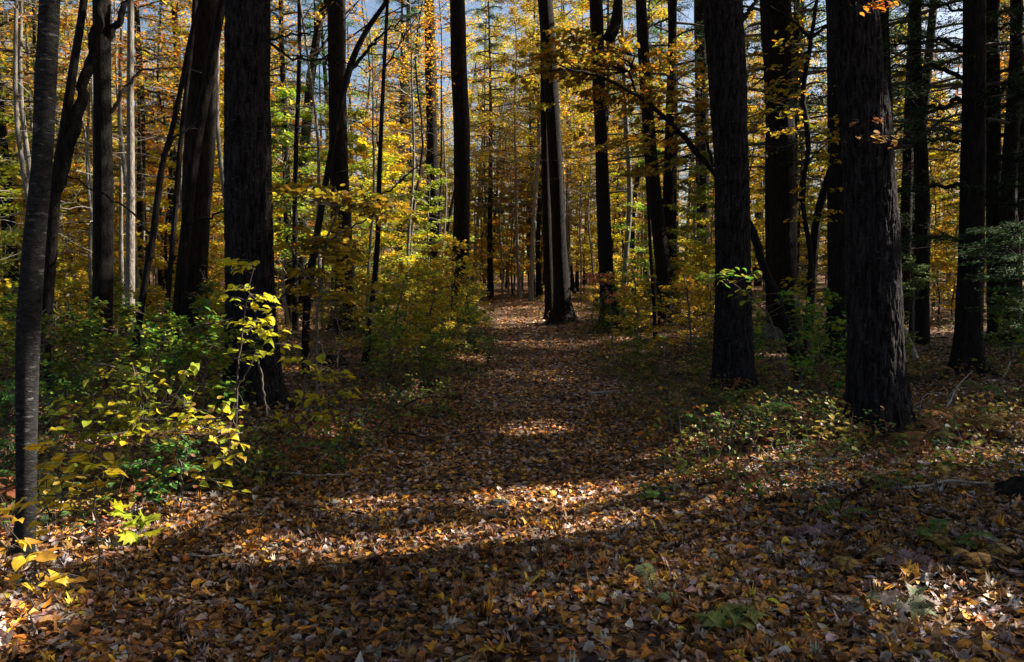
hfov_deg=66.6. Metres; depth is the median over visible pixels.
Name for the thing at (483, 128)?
dark sapling
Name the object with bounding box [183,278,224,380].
understory shrub
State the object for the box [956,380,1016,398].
fern
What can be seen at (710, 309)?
understory shrub
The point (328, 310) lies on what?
understory shrub
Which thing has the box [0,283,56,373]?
understory shrub
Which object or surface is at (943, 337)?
fallen stick
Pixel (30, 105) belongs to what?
bare sapling
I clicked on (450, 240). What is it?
understory shrub
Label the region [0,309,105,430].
understory shrub
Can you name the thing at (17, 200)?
understory beech
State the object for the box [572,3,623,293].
dark sapling
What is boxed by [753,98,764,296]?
bare sapling
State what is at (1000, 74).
oak tree
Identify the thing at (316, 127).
bare sapling
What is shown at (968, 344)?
hemlock tree
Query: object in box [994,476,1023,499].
stump
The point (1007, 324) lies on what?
understory shrub
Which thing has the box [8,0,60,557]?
beech tree
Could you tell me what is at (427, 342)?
understory shrub
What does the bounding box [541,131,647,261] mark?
understory maple
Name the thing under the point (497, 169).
bare sapling
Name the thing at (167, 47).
bare sapling
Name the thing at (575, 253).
understory oak
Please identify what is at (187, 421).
hobblebush
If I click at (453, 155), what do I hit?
oak tree
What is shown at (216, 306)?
understory shrub
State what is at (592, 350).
fern
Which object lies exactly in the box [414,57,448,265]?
dark sapling
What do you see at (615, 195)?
understory maple
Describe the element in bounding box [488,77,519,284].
dark sapling
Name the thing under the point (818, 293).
understory shrub
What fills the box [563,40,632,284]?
maple tree
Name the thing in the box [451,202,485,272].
understory maple
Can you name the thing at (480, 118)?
maple tree
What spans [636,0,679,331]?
maple tree
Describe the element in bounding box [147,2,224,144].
dark sapling
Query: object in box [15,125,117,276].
understory maple
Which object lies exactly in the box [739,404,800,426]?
fern
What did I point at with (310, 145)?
hemlock tree
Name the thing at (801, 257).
understory beech
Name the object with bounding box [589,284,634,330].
understory shrub
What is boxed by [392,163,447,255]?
understory maple
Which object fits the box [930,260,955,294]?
understory shrub
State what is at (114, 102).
oak tree
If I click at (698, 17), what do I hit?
oak tree
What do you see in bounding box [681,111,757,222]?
hemlock tree
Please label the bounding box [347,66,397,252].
bare sapling
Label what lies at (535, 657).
trail
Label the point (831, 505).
fern
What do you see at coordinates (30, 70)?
pine tree
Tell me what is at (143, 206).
bare sapling
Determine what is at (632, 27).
dark sapling
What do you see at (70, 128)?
maple tree
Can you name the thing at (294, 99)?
dark sapling
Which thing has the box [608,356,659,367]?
fern
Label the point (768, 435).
stone
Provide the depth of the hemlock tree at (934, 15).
22.48 m
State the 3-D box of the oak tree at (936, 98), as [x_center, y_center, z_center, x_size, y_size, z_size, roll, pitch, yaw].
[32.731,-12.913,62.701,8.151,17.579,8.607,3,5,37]
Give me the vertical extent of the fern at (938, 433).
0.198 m
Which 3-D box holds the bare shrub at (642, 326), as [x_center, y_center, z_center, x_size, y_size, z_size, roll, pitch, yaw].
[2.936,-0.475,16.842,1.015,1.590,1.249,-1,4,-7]
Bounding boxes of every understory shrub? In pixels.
[0,220,23,285]
[0,277,77,379]
[0,278,14,337]
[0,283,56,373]
[0,286,85,366]
[0,294,56,370]
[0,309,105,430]
[16,255,113,332]
[39,297,170,424]
[52,296,118,387]
[53,259,89,328]
[53,280,82,340]
[64,270,117,318]
[72,280,135,337]
[78,266,150,309]
[78,272,147,342]
[85,286,189,358]
[113,214,224,318]
[114,258,170,329]
[114,312,216,398]
[122,300,204,373]
[136,296,262,415]
[139,290,296,367]
[156,256,220,311]
[157,273,210,326]
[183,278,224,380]
[208,281,224,328]
[209,268,224,301]
[274,253,281,297]
[279,215,387,336]
[310,280,362,334]
[333,279,420,354]
[343,278,407,337]
[349,298,428,382]
[357,277,415,325]
[363,261,428,323]
[378,269,467,348]
[378,292,457,361]
[385,262,423,323]
[397,324,462,380]
[399,231,502,339]
[399,275,484,351]
[400,240,487,325]
[400,299,448,333]
[402,257,450,296]
[405,297,452,342]
[414,282,456,322]
[424,328,456,363]
[426,275,478,331]
[446,292,482,331]
[448,269,496,327]
[453,301,491,341]
[572,275,599,324]
[583,291,614,330]
[584,266,619,302]
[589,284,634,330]
[596,262,626,293]
[596,295,677,360]
[598,282,651,335]
[598,327,658,378]
[613,253,648,307]
[619,292,657,326]
[624,283,656,319]
[631,282,657,316]
[642,270,682,310]
[650,254,713,327]
[660,241,753,337]
[672,241,715,319]
[676,267,714,338]
[684,281,762,339]
[707,302,768,340]
[752,310,792,380]
[769,287,846,394]
[799,277,824,310]
[808,302,825,344]
[904,309,921,354]
[910,225,986,320]
[930,238,986,324]
[930,258,952,311]
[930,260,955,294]
[983,285,1023,364]
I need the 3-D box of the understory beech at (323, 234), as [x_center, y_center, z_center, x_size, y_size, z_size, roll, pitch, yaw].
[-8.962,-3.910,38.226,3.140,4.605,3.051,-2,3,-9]
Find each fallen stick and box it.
[177,540,249,556]
[259,466,356,476]
[324,400,385,409]
[359,632,410,653]
[391,418,442,443]
[503,616,581,637]
[589,373,641,393]
[663,469,687,495]
[694,461,799,486]
[752,448,858,462]
[839,477,865,506]
[902,469,1003,489]
[930,331,953,338]
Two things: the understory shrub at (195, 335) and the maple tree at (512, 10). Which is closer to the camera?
the understory shrub at (195, 335)
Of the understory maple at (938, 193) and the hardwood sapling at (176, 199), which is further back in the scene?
the understory maple at (938, 193)
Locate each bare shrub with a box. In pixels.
[184,254,224,337]
[282,294,353,386]
[313,298,363,371]
[409,290,449,338]
[454,299,482,340]
[621,277,670,336]
[634,378,719,451]
[639,303,700,367]
[664,271,713,338]
[685,280,776,366]
[751,269,780,342]
[905,268,954,319]
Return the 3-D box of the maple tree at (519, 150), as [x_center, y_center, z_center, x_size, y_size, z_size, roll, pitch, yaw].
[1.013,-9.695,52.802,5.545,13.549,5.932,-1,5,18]
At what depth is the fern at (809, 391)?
8.53 m
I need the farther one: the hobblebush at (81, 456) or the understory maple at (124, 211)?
the understory maple at (124, 211)
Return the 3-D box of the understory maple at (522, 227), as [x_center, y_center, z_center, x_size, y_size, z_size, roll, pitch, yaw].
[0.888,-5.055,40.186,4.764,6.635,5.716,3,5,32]
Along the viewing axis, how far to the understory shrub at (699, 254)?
20.30 m
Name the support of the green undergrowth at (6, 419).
on the ground
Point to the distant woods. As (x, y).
(438, 130)
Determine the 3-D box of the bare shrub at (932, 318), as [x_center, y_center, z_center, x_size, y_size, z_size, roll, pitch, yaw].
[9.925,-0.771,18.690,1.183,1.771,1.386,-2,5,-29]
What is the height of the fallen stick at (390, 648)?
0.059 m
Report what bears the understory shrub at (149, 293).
on the ground
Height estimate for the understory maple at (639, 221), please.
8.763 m
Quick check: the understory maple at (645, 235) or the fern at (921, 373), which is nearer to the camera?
the fern at (921, 373)
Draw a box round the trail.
[142,287,680,661]
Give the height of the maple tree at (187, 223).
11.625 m
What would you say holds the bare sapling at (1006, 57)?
on the ground
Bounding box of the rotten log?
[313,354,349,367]
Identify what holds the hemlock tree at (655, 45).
on the ground
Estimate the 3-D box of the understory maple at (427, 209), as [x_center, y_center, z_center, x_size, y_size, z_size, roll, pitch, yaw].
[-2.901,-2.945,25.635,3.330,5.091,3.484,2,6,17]
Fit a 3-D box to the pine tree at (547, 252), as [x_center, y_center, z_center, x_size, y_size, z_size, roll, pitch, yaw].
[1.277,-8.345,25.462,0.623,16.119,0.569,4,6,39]
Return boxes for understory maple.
[0,57,86,296]
[0,65,92,263]
[12,69,149,310]
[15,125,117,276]
[17,102,152,286]
[65,124,152,299]
[66,142,158,270]
[75,63,223,284]
[76,94,180,269]
[79,18,311,278]
[115,64,277,258]
[135,52,330,258]
[136,141,219,284]
[178,99,356,273]
[210,124,223,257]
[214,84,375,325]
[273,90,429,294]
[273,119,322,233]
[275,187,321,301]
[307,145,352,287]
[310,118,414,266]
[311,193,372,274]
[327,163,387,248]
[352,187,393,275]
[352,193,386,291]
[357,121,427,273]
[368,164,479,292]
[387,160,500,264]
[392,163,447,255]
[395,173,475,265]
[402,175,470,260]
[415,156,478,249]
[444,187,487,264]
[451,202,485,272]
[493,183,540,289]
[495,170,578,276]
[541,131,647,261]
[542,181,617,290]
[570,161,620,285]
[570,161,653,272]
[570,197,598,290]
[601,262,680,346]
[612,131,693,293]
[612,148,712,316]
[614,138,684,275]
[614,177,693,270]
[623,147,714,324]
[646,275,713,360]
[670,158,754,319]
[677,108,822,278]
[678,156,714,249]
[679,106,764,255]
[714,150,823,292]
[751,0,843,359]
[751,106,826,294]
[798,160,826,266]
[892,57,985,270]
[928,91,960,289]
[928,142,959,307]
[930,188,958,269]
[932,101,1023,273]
[932,130,1003,293]
[934,184,955,260]
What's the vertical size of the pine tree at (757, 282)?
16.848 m
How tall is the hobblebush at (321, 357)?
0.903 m
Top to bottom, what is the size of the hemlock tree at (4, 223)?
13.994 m
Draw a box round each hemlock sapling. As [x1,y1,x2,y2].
[902,255,947,343]
[944,215,1023,352]
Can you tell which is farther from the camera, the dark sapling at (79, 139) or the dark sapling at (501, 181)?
the dark sapling at (501, 181)
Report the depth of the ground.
7.60 m
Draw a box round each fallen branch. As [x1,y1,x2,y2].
[378,396,455,426]
[904,326,918,360]
[990,361,1010,381]
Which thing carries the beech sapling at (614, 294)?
on the ground
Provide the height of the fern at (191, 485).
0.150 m
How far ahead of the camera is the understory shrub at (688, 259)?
19.69 m
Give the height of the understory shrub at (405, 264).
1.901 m
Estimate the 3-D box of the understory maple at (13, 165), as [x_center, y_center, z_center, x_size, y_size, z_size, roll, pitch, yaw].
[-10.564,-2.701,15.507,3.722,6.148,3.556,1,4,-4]
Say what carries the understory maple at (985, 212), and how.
on the ground
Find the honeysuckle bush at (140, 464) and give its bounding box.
[104,433,205,503]
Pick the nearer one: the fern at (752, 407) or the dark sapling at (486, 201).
the fern at (752, 407)
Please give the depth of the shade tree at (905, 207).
21.12 m
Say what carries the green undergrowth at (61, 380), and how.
on the ground
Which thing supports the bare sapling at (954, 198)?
on the ground
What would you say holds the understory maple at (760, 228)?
on the ground
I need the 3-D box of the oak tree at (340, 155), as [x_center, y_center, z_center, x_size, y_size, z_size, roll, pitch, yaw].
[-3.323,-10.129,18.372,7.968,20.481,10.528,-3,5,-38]
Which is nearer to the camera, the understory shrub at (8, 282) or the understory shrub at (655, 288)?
the understory shrub at (8, 282)
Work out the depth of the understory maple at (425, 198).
38.90 m
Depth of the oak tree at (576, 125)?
58.11 m
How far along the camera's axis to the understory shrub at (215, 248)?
16.67 m
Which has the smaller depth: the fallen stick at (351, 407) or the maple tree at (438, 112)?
the fallen stick at (351, 407)
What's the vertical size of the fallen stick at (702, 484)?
0.265 m
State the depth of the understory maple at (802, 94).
10.81 m
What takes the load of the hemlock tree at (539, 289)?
on the ground
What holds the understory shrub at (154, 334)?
on the ground
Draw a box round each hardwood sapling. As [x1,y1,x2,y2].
[68,0,203,394]
[161,0,197,354]
[276,0,417,375]
[344,2,456,364]
[640,23,656,339]
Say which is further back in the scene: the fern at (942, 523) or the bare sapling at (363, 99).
the bare sapling at (363, 99)
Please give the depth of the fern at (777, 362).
11.68 m
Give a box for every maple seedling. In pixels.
[103,499,164,545]
[691,600,771,632]
[780,516,865,542]
[841,581,942,619]
[871,546,942,571]
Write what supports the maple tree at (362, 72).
on the ground
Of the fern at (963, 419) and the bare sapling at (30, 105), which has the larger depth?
the bare sapling at (30, 105)
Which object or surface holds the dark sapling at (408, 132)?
on the ground
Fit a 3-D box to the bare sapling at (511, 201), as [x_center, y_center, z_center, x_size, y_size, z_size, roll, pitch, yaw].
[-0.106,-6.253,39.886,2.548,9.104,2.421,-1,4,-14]
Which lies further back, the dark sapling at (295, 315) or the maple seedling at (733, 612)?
the dark sapling at (295, 315)
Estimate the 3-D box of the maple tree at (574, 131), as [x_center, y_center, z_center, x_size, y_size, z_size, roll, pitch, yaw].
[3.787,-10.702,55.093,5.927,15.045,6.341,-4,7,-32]
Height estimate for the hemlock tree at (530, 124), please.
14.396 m
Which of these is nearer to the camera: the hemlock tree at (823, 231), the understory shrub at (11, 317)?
the understory shrub at (11, 317)
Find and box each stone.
[488,499,509,507]
[753,323,784,340]
[755,434,781,441]
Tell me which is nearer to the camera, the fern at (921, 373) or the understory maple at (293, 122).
the fern at (921, 373)
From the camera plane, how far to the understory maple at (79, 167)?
25.99 m
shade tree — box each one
[900,2,912,324]
[1017,69,1023,273]
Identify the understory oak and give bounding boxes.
[469,161,542,293]
[526,178,587,272]
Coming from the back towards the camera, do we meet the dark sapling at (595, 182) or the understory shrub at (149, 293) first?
the dark sapling at (595, 182)
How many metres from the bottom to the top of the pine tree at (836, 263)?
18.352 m
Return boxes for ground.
[0,272,1023,661]
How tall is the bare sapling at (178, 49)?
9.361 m
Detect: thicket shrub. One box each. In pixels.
[409,269,499,354]
[476,334,504,366]
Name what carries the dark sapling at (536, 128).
on the ground
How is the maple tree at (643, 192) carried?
on the ground
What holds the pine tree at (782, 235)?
on the ground
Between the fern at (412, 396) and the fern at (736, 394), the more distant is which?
the fern at (412, 396)
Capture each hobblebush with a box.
[0,502,87,633]
[12,440,136,584]
[117,388,251,509]
[216,257,302,427]
[263,352,365,446]
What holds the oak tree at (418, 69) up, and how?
on the ground
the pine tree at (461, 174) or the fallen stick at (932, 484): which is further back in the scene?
the pine tree at (461, 174)
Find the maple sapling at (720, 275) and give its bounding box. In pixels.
[684,266,803,400]
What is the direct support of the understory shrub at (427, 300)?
on the ground
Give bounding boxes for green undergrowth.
[0,372,67,480]
[38,359,101,405]
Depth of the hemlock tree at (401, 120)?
33.03 m
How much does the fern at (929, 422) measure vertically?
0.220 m
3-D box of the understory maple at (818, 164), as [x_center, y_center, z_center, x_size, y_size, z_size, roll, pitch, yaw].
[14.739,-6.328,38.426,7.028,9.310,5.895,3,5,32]
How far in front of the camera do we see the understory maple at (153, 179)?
28.87 m
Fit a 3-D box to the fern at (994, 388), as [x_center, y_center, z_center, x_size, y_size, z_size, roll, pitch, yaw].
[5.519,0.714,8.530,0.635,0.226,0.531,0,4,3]
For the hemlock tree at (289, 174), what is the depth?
22.60 m
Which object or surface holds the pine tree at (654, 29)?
on the ground
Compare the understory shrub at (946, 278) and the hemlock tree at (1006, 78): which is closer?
the hemlock tree at (1006, 78)
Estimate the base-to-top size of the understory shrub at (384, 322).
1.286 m
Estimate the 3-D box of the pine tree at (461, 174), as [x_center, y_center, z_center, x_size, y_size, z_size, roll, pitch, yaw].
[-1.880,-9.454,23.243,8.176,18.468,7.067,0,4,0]
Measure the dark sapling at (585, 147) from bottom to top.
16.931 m
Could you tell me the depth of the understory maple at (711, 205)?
21.32 m
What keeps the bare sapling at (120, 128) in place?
on the ground
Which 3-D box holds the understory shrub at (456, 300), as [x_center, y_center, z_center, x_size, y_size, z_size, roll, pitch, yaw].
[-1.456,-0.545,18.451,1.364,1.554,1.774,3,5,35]
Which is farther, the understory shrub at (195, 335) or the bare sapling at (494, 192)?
the bare sapling at (494, 192)
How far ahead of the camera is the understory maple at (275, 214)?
25.64 m
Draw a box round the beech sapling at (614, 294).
[580,273,629,346]
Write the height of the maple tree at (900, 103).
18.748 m
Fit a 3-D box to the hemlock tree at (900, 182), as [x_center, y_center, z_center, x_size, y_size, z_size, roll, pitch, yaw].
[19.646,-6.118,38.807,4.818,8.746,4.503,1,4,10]
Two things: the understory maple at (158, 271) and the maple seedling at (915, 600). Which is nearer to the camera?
the maple seedling at (915, 600)
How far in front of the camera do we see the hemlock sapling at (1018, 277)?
7.94 m
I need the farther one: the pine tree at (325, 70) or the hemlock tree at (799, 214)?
the pine tree at (325, 70)
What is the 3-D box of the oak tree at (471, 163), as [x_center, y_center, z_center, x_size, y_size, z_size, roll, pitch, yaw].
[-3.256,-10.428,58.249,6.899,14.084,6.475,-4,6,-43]
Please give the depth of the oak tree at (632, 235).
39.20 m
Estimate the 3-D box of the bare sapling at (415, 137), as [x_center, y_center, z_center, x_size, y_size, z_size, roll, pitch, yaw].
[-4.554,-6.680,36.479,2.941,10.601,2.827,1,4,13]
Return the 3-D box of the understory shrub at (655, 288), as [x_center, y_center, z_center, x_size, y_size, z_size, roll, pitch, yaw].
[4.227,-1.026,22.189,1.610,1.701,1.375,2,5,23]
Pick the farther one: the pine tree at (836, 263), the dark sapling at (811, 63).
the dark sapling at (811, 63)
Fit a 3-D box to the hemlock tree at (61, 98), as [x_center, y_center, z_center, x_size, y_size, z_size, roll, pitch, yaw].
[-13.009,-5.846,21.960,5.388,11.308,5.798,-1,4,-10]
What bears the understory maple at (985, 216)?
on the ground
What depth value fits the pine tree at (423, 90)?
69.00 m
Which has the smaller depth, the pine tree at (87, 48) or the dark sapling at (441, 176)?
the dark sapling at (441, 176)
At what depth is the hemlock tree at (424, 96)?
39.09 m
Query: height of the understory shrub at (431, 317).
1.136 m
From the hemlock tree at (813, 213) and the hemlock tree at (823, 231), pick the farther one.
the hemlock tree at (813, 213)
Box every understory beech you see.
[0,141,124,324]
[0,169,71,295]
[0,170,78,293]
[1,175,78,275]
[57,173,125,317]
[70,180,137,286]
[156,164,224,310]
[267,177,429,409]
[308,208,330,285]
[327,133,441,295]
[347,265,441,374]
[449,165,528,297]
[471,224,504,283]
[505,25,804,381]
[759,182,826,294]
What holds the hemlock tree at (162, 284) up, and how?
on the ground
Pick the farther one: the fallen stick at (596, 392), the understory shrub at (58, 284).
the understory shrub at (58, 284)
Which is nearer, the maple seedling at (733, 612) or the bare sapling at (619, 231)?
the maple seedling at (733, 612)
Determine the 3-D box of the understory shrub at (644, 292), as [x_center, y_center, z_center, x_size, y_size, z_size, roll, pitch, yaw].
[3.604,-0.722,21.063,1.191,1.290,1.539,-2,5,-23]
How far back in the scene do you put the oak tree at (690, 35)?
47.78 m
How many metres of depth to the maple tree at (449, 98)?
51.97 m
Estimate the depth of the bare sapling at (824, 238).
49.66 m
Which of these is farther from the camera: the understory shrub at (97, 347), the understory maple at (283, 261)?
the understory maple at (283, 261)
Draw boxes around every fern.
[0,462,66,486]
[10,436,74,457]
[162,467,226,490]
[252,444,309,462]
[393,387,432,401]
[416,405,448,417]
[583,346,612,358]
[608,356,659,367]
[635,483,678,500]
[635,563,677,602]
[654,335,689,346]
[659,360,709,372]
[683,415,720,430]
[704,388,755,406]
[717,394,776,411]
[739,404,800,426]
[750,386,802,397]
[755,360,790,368]
[766,400,837,420]
[795,390,843,408]
[800,416,873,436]
[812,499,872,521]
[824,540,896,570]
[863,471,914,488]
[889,422,964,443]
[907,365,953,378]
[912,519,998,551]
[913,402,970,416]
[917,410,1011,432]
[920,534,1017,565]
[953,409,1023,432]
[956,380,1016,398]
[970,416,1023,440]
[979,384,1023,403]
[991,360,1023,369]
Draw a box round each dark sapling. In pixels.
[58,33,81,290]
[123,0,189,280]
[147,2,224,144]
[270,0,326,331]
[270,1,306,277]
[272,0,296,196]
[274,62,314,220]
[320,58,356,162]
[322,0,399,270]
[373,0,453,311]
[385,73,419,250]
[394,59,424,231]
[413,0,474,292]
[413,0,504,275]
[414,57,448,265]
[468,43,506,265]
[470,66,505,292]
[470,87,496,282]
[473,114,492,287]
[487,113,508,282]
[488,55,523,288]
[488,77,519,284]
[523,14,558,267]
[571,96,594,291]
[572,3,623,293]
[574,41,616,285]
[575,37,622,293]
[577,113,596,287]
[609,24,640,290]
[680,106,695,261]
[792,0,824,261]
[808,50,826,182]
[929,47,957,221]
[930,84,954,224]
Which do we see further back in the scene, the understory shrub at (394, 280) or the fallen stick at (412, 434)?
the understory shrub at (394, 280)
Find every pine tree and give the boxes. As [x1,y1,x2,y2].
[0,0,60,106]
[0,5,31,246]
[4,1,64,267]
[66,0,124,185]
[167,0,222,347]
[170,0,323,173]
[216,0,396,411]
[289,0,380,147]
[356,0,474,249]
[379,18,452,249]
[400,0,451,291]
[423,0,499,320]
[540,39,552,319]
[580,0,650,276]
[628,0,693,271]
[702,0,783,396]
[745,0,826,286]
[747,30,764,285]
[749,0,823,340]
[817,18,846,364]
[822,0,932,135]
[825,0,920,438]
[879,0,894,152]
[888,0,944,133]
[931,71,958,272]
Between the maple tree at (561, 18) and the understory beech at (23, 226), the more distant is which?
the maple tree at (561, 18)
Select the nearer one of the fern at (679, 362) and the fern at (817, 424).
the fern at (817, 424)
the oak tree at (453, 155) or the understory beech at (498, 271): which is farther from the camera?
the oak tree at (453, 155)
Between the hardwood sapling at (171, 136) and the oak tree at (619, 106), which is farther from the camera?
the oak tree at (619, 106)
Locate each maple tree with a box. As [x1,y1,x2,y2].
[0,0,155,308]
[1,0,125,276]
[15,2,92,173]
[39,0,104,395]
[118,45,172,285]
[123,0,134,351]
[164,0,287,383]
[346,25,419,277]
[399,99,470,233]
[437,0,533,292]
[438,0,614,300]
[438,25,501,281]
[445,0,562,297]
[501,94,536,232]
[502,0,660,279]
[521,43,626,266]
[535,74,595,210]
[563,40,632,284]
[610,49,691,279]
[619,11,631,313]
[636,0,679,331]
[662,0,683,324]
[690,10,817,197]
[806,171,826,328]
[891,10,956,177]
[899,80,959,209]
[956,0,1023,161]
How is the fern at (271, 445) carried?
on the ground
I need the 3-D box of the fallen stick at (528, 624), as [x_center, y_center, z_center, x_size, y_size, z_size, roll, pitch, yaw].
[0.151,1.311,3.502,0.411,0.060,0.140,2,5,26]
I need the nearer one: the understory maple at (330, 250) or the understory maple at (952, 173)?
the understory maple at (952, 173)
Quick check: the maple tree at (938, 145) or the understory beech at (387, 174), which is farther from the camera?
the maple tree at (938, 145)
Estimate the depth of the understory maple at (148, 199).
22.39 m
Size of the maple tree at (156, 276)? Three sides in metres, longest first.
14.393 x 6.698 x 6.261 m
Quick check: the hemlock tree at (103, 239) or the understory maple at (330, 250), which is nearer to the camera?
the hemlock tree at (103, 239)
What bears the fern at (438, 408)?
on the ground
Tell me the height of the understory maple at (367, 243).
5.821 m
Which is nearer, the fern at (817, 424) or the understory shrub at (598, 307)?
the fern at (817, 424)
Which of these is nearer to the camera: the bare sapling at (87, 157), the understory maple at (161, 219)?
the bare sapling at (87, 157)
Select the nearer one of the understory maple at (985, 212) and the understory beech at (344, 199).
the understory beech at (344, 199)
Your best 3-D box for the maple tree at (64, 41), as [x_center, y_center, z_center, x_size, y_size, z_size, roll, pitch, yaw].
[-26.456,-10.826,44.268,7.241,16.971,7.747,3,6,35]
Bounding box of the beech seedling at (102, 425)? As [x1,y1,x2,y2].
[38,355,201,488]
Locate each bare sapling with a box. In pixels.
[0,0,116,219]
[0,0,122,204]
[0,0,122,226]
[0,23,34,259]
[2,0,147,249]
[25,0,138,309]
[31,0,164,252]
[57,0,180,316]
[59,0,191,334]
[111,36,183,313]
[126,8,223,252]
[135,10,310,205]
[135,13,215,254]
[138,0,284,237]
[147,159,154,285]
[222,12,327,159]
[271,0,376,327]
[308,118,330,273]
[323,0,435,322]
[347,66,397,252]
[348,41,411,241]
[353,96,396,232]
[359,0,477,295]
[364,101,394,272]
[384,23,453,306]
[394,75,447,265]
[410,16,493,272]
[470,100,493,291]
[471,106,525,298]
[474,94,510,288]
[489,118,530,295]
[495,117,535,289]
[508,151,522,282]
[536,63,594,244]
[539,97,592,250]
[562,106,597,300]
[564,97,622,300]
[609,130,641,274]
[617,160,625,272]
[644,153,688,228]
[752,4,826,169]
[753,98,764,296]
[812,117,826,285]
[928,18,962,305]
[983,16,1009,307]
[1000,31,1009,145]
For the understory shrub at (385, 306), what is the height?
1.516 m
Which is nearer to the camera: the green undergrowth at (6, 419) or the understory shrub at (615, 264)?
the green undergrowth at (6, 419)
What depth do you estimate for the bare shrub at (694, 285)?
16.15 m
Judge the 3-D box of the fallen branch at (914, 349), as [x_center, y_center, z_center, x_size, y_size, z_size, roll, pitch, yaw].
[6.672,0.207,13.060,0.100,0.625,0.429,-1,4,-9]
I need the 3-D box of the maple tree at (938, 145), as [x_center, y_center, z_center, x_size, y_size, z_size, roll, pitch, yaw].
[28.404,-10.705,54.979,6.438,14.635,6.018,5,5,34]
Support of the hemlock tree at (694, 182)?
on the ground
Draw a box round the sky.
[0,0,1007,271]
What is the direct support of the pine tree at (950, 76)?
on the ground
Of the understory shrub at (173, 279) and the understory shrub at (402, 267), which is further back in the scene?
the understory shrub at (402, 267)
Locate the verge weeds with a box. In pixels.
[0,300,1023,539]
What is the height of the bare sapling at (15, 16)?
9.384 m
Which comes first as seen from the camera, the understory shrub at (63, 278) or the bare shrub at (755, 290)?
the bare shrub at (755, 290)
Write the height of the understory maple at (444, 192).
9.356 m
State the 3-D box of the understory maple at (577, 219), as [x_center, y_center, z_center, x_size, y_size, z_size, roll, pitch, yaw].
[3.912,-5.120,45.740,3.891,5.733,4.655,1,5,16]
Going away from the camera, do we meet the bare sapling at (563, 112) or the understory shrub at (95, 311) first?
the understory shrub at (95, 311)
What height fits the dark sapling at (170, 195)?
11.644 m
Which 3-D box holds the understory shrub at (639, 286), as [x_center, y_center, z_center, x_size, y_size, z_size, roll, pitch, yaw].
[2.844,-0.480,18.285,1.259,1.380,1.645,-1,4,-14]
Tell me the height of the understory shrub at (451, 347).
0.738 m
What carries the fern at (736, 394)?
on the ground
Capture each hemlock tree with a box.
[0,0,163,318]
[0,0,171,313]
[56,0,220,315]
[74,0,216,362]
[115,2,188,293]
[168,0,383,322]
[209,1,329,305]
[221,36,326,297]
[277,83,330,254]
[347,0,476,280]
[382,79,451,288]
[441,0,541,298]
[469,112,535,283]
[487,33,586,291]
[489,31,591,296]
[541,0,764,316]
[563,0,664,257]
[610,7,690,282]
[612,0,898,322]
[677,0,951,270]
[678,121,712,253]
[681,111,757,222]
[748,0,1023,344]
[751,105,826,309]
[759,106,826,281]
[796,0,953,294]
[798,0,953,312]
[807,0,1009,305]
[829,0,1023,376]
[891,0,1023,347]
[894,99,944,224]
[895,156,940,278]
[930,0,1023,205]
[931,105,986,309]
[944,0,1023,344]
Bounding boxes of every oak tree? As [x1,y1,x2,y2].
[0,1,32,162]
[58,0,316,298]
[84,45,149,281]
[148,33,289,203]
[297,0,419,315]
[325,0,392,331]
[369,93,411,224]
[370,24,453,230]
[444,94,488,224]
[446,118,483,227]
[449,16,525,278]
[468,0,591,282]
[485,0,629,294]
[487,0,591,288]
[509,93,578,212]
[524,0,624,283]
[538,0,581,325]
[560,46,595,214]
[573,0,694,292]
[574,30,641,261]
[589,0,622,329]
[636,20,695,252]
[691,0,710,315]
[711,31,805,273]
[896,57,957,194]
[936,110,960,259]
[947,0,1023,181]
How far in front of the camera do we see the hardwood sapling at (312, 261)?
10.84 m
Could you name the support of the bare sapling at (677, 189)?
on the ground
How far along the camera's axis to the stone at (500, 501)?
5.40 m
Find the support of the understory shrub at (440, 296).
on the ground
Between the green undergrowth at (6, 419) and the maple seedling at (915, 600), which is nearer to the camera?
the maple seedling at (915, 600)
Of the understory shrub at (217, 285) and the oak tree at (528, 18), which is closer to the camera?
the understory shrub at (217, 285)
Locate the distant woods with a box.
[7,17,961,277]
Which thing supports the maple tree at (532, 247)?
on the ground
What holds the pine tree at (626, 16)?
on the ground
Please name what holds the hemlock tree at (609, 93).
on the ground
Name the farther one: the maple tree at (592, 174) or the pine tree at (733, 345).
the maple tree at (592, 174)
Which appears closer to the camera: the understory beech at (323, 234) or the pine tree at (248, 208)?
the pine tree at (248, 208)
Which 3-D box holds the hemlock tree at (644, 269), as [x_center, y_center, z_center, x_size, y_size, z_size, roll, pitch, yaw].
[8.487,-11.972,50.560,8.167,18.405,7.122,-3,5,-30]
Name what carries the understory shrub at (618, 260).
on the ground
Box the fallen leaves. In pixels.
[0,287,1023,661]
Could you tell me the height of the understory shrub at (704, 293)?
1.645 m
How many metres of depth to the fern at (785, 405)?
7.30 m
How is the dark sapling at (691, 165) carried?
on the ground
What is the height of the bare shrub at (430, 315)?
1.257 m
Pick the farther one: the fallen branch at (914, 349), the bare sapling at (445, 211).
the bare sapling at (445, 211)
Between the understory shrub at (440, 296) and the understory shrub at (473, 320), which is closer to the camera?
the understory shrub at (473, 320)
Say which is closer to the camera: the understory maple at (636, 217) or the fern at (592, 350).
the fern at (592, 350)
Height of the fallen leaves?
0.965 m
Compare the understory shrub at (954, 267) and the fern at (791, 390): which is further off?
the understory shrub at (954, 267)
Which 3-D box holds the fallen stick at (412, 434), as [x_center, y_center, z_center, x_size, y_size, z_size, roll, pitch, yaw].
[-0.889,0.985,7.460,0.584,0.278,0.222,1,5,18]
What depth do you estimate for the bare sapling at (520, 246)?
56.45 m
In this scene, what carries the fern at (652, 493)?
on the ground
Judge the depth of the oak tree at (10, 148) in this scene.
27.84 m

